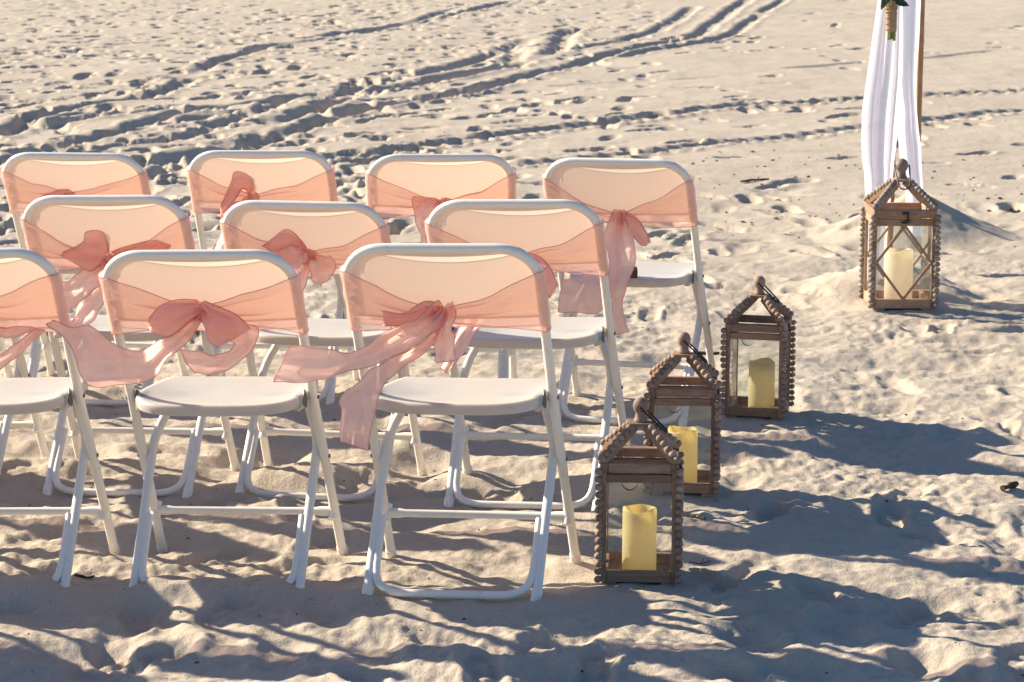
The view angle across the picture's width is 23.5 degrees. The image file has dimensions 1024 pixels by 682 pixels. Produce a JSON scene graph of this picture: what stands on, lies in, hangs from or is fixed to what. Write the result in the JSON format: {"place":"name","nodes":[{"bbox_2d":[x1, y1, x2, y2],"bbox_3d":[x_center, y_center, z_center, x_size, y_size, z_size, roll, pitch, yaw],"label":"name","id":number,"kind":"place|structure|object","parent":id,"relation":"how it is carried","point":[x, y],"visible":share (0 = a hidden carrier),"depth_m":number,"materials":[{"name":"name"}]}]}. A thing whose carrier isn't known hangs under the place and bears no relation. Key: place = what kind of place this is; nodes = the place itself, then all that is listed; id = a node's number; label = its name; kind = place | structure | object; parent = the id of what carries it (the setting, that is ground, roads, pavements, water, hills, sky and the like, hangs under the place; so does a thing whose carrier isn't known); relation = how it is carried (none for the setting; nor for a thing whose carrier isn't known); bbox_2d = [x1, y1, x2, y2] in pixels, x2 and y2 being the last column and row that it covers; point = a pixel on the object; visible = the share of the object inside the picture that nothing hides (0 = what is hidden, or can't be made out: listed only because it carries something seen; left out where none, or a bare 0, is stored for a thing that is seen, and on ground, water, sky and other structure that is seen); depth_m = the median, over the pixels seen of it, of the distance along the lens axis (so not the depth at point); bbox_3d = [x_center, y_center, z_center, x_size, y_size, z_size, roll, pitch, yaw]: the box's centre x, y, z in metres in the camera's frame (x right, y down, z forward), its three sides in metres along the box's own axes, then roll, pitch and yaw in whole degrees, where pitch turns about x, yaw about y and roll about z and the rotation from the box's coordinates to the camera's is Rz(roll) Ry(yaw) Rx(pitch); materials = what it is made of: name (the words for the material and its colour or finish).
{"place":"outdoors","nodes":[
{"label":"outdoors","id":0,"kind":"place"},
{"bbox_2d":[0,0,1023,681],"bbox_3d":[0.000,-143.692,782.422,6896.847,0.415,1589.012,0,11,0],"label":"ground","id":1,"kind":"structure","parent":0,"point":[820,570],"depth_m":7.96,"materials":[{"name":"beige sand"}]},
{"bbox_2d":[0,337,12,377],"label":"folding chair","id":2,"kind":"object","parent":1,"relation":"on","point":[8,371],"visible":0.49,"depth_m":8.14,"materials":[{"name":"plastic"}]},
{"bbox_2d":[0,336,49,473],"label":"folding chair","id":3,"kind":"object","parent":1,"relation":"on","point":[34,425],"visible":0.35,"depth_m":6.87,"materials":[{"name":"plastic"}]},
{"bbox_2d":[0,248,120,586],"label":"folding chair","id":4,"kind":"object","parent":1,"relation":"on","point":[19,267],"visible":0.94,"depth_m":5.80,"materials":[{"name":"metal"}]},
{"bbox_2d":[0,251,71,368],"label":"chair sash","id":5,"kind":"object","parent":4,"relation":"attached to","point":[31,308],"visible":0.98,"depth_m":5.61,"materials":[{"name":"pink fabric"}]},
{"bbox_2d":[74,574,94,578],"bbox_3d":[-1.012,0.557,5.819,0.047,0.013,0.010,-2,11,-11],"label":"twig","id":6,"kind":"object","parent":1,"relation":"on","point":[83,576],"visible":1,"depth_m":5.82,"materials":[{"name":"brown wood"}]},
{"bbox_2d":[3,152,188,405],"bbox_3d":[-1.339,-0.212,7.917,0.484,0.855,0.495,1,12,6],"label":"folding chair","id":7,"kind":"object","parent":1,"relation":"on","point":[72,171],"visible":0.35,"depth_m":7.64,"materials":[{"name":"plastic"}]},
{"bbox_2d":[0,154,151,213],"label":"chair sash","id":8,"kind":"object","parent":7,"relation":"attached to","point":[22,194],"visible":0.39,"depth_m":7.65,"materials":[{"name":"pink fabric"}]},
{"bbox_2d":[23,195,239,497],"bbox_3d":[-1.047,0.013,6.774,0.484,0.855,0.495,0,6,9],"label":"folding chair","id":9,"kind":"object","parent":1,"relation":"on","point":[119,221],"visible":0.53,"depth_m":6.57,"materials":[{"name":"plastic"}]},
{"bbox_2d":[20,198,194,326],"bbox_3d":[-1.076,-0.200,6.578,0.468,0.370,0.117,0,6,9],"label":"chair sash","id":10,"kind":"object","parent":9,"relation":"attached to","point":[83,288],"visible":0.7,"depth_m":6.55,"materials":[{"name":"pink fabric"}]},
{"bbox_2d":[102,249,347,588],"bbox_3d":[-0.677,0.181,5.828,0.484,0.855,0.495,0,9,7],"label":"folding chair","id":11,"kind":"object","parent":1,"relation":"on","point":[212,275],"visible":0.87,"depth_m":5.74,"materials":[{"name":"plastic"}]},
{"bbox_2d":[46,252,308,387],"bbox_3d":[-0.761,-0.053,5.603,0.582,0.304,0.159,0,9,7],"label":"chair sash","id":12,"kind":"object","parent":11,"relation":"attached to","point":[240,321],"visible":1,"depth_m":5.58,"materials":[{"name":"pink fabric"}]},
{"bbox_2d":[188,150,359,403],"bbox_3d":[-0.762,-0.212,7.904,0.484,0.855,0.495,0,10,5],"label":"folding chair","id":13,"kind":"object","parent":1,"relation":"on","point":[266,170],"visible":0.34,"depth_m":7.63,"materials":[{"name":"plastic"}]},
{"bbox_2d":[185,153,338,248],"bbox_3d":[-0.779,-0.431,7.682,0.470,0.325,0.128,0,10,5],"label":"chair sash","id":14,"kind":"object","parent":13,"relation":"attached to","point":[208,195],"visible":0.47,"depth_m":7.65,"materials":[{"name":"pink fabric"}]},
{"bbox_2d":[222,200,426,500],"bbox_3d":[-0.517,0.025,6.799,0.484,0.855,0.495,2,7,11],"label":"folding chair","id":15,"kind":"object","parent":1,"relation":"on","point":[315,225],"visible":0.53,"depth_m":6.63,"materials":[{"name":"plastic"}]},
{"bbox_2d":[219,205,390,290],"bbox_3d":[-0.551,-0.199,6.590,0.469,0.342,0.142,2,7,11],"label":"chair sash","id":16,"kind":"object","parent":15,"relation":"attached to","point":[321,266],"visible":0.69,"depth_m":6.55,"materials":[{"name":"pink fabric"}]},
{"bbox_2d":[367,154,516,410],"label":"folding chair","id":17,"kind":"object","parent":1,"relation":"on","point":[441,176],"visible":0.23,"depth_m":7.58,"materials":[{"name":"plastic"}]},
{"bbox_2d":[365,156,515,242],"bbox_3d":[-0.220,-0.433,7.625,0.470,0.292,0.127,0,11,0],"label":"chair sash","id":18,"kind":"object","parent":17,"relation":"attached to","point":[389,200],"visible":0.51,"depth_m":7.60,"materials":[{"name":"pink fabric"}]},
{"bbox_2d":[343,243,581,600],"bbox_3d":[-0.114,0.178,5.713,0.484,0.855,0.495,0,7,10],"label":"folding chair","id":19,"kind":"object","parent":1,"relation":"on","point":[446,273],"visible":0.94,"depth_m":5.59,"materials":[{"name":"plastic"}]},
{"bbox_2d":[273,247,551,450],"bbox_3d":[-0.240,0.014,5.522,0.654,0.458,0.145,0,7,10],"label":"chair sash","id":20,"kind":"object","parent":19,"relation":"attached to","point":[408,325],"visible":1,"depth_m":5.50,"materials":[{"name":"pink fabric"}]},
{"bbox_2d":[1,100,1023,678],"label":"beach litter","id":21,"kind":"object","parent":1,"relation":"on","point":[597,400],"visible":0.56,"depth_m":7.10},
{"bbox_2d":[427,199,629,510],"bbox_3d":[0.052,0.028,6.527,0.484,0.855,0.495,1,9,11],"label":"folding chair","id":22,"kind":"object","parent":1,"relation":"on","point":[527,225],"visible":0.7,"depth_m":6.38,"materials":[{"name":"plastic"}]},
{"bbox_2d":[424,202,608,373],"bbox_3d":[0.014,-0.139,6.329,0.469,0.446,0.117,1,9,11],"label":"chair sash","id":23,"kind":"object","parent":22,"relation":"attached to","point":[582,253],"visible":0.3,"depth_m":6.28,"materials":[{"name":"pink fabric"}]},
{"bbox_2d":[544,157,715,426],"bbox_3d":[0.372,-0.158,7.606,0.484,0.855,0.495,2,9,15],"label":"folding chair","id":24,"kind":"object","parent":1,"relation":"on","point":[611,184],"visible":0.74,"depth_m":7.41,"materials":[{"name":"plastic"}]},
{"bbox_2d":[541,162,698,334],"bbox_3d":[0.323,-0.285,7.411,0.470,0.525,0.127,2,9,15],"label":"chair sash","id":25,"kind":"object","parent":24,"relation":"attached to","point":[676,207],"visible":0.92,"depth_m":7.38,"materials":[{"name":"pink fabric"}]},
{"bbox_2d":[594,397,683,586],"bbox_3d":[0.303,0.349,5.821,0.209,0.441,0.209,1,11,4],"label":"lantern","id":26,"kind":"object","parent":1,"relation":"on","point":[619,461],"visible":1,"depth_m":5.76,"materials":[{"name":"brown wood"}]},
{"bbox_2d":[622,504,656,569],"bbox_3d":[0.303,0.469,5.844,0.082,0.158,0.082,0,11,0],"label":"pillar candle","id":27,"kind":"object","parent":26,"relation":"in","point":[639,534],"visible":0.98,"depth_m":5.81,"materials":[{"name":"yellow wax"}]},
{"bbox_2d":[643,332,721,497],"bbox_3d":[0.464,0.192,6.667,0.209,0.441,0.210,1,11,5],"label":"lantern","id":28,"kind":"object","parent":1,"relation":"on","point":[661,389],"visible":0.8,"depth_m":6.60,"materials":[{"name":"brown wood"}]},
{"bbox_2d":[668,425,697,482],"bbox_3d":[0.464,0.312,6.689,0.082,0.158,0.082,0,11,0],"label":"pillar candle","id":29,"kind":"object","parent":28,"relation":"in","point":[687,437],"visible":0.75,"depth_m":6.66,"materials":[{"name":"yellow wax"}]},
{"bbox_2d":[687,515,705,519],"bbox_3d":[0.473,0.453,6.311,0.051,0.011,0.009,6,12,28],"label":"twig","id":30,"kind":"object","parent":1,"relation":"on","point":[701,518],"visible":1,"depth_m":6.31,"materials":[{"name":"brown wood"}]},
{"bbox_2d":[699,351,719,354],"bbox_3d":[0.666,0.044,8.653,0.131,0.017,0.017,-1,11,-6],"label":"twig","id":31,"kind":"object","parent":1,"relation":"on","point":[704,353],"visible":0.33,"depth_m":8.65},
{"bbox_2d":[740,176,768,181],"bbox_3d":[1.329,-0.894,13.581,0.197,0.018,0.054,-7,13,-34],"label":"twig","id":32,"kind":"object","parent":1,"relation":"on","point":[757,179],"visible":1,"depth_m":13.57,"materials":[{"name":"brown wood"}]},
{"bbox_2d":[720,276,795,420],"bbox_3d":[0.764,0.015,7.618,0.210,0.441,0.209,3,11,14],"label":"lantern","id":33,"kind":"object","parent":1,"relation":"on","point":[735,405],"visible":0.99,"depth_m":7.57,"materials":[{"name":"brown wood"}]},
{"bbox_2d":[748,357,774,407],"bbox_3d":[0.776,0.135,7.640,0.082,0.159,0.082,0,11,0],"label":"pillar candle","id":34,"kind":"object","parent":33,"relation":"in","point":[761,388],"visible":0.94,"depth_m":7.61,"materials":[{"name":"yellow wax"}]},
{"bbox_2d":[886,150,895,247],"bbox_3d":[1.525,-1.562,9.708,0.031,2.735,0.031,0,11,0],"label":"bamboo post","id":35,"kind":"object","parent":1,"relation":"on","point":[889,235],"visible":0.2,"depth_m":9.90,"materials":[{"name":"brown wood"}]},
{"bbox_2d":[861,0,902,283],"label":"drape","id":36,"kind":"object","parent":35,"relation":"hanging from","point":[881,106],"visible":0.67,"depth_m":9.71,"materials":[{"name":"white fabric"}]},
{"bbox_2d":[881,0,908,40],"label":"bouquet","id":37,"kind":"object","parent":36,"relation":"attached to","point":[891,6],"visible":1,"depth_m":9.54,"materials":[{"name":"beige fabric"}]},
{"bbox_2d":[858,158,941,310],"bbox_3d":[1.508,-0.417,9.555,0.279,0.588,0.280,0,11,0],"label":"lantern","id":38,"kind":"object","parent":1,"relation":"on","point":[881,210],"visible":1,"depth_m":9.48,"materials":[{"name":"brown wood"}]},
{"bbox_2d":[884,247,912,298],"bbox_3d":[1.508,-0.258,9.584,0.109,0.214,0.109,0,11,0],"label":"pillar candle","id":39,"kind":"object","parent":38,"relation":"in","point":[899,267],"visible":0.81,"depth_m":9.54,"materials":[{"name":"beige wax"}]},
{"bbox_2d":[916,0,924,142],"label":"bamboo post","id":40,"kind":"object","parent":1,"relation":"on","point":[919,82],"visible":0.41,"depth_m":11.35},
{"bbox_2d":[898,0,922,236],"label":"drape","id":41,"kind":"object","parent":40,"relation":"hanging from","point":[909,142],"visible":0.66,"depth_m":10.35,"materials":[{"name":"white fabric"}]},
{"bbox_2d":[1000,481,1018,491],"bbox_3d":[1.349,0.393,6.665,0.072,0.019,0.023,-10,14,-42],"label":"twig","id":42,"kind":"object","parent":1,"relation":"on","point":[1009,485],"visible":1,"depth_m":6.66,"materials":[{"name":"brown wood"}]},
{"bbox_2d":[630,266,637,277],"bbox_3d":[0.352,-0.209,7.503,0.061,0.029,0.052,0,12,0],"label":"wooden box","id":43,"kind":"object","parent":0,"point":[634,273],"visible":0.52,"depth_m":7.48,"materials":[{"name":"brown wood"}]}
]}

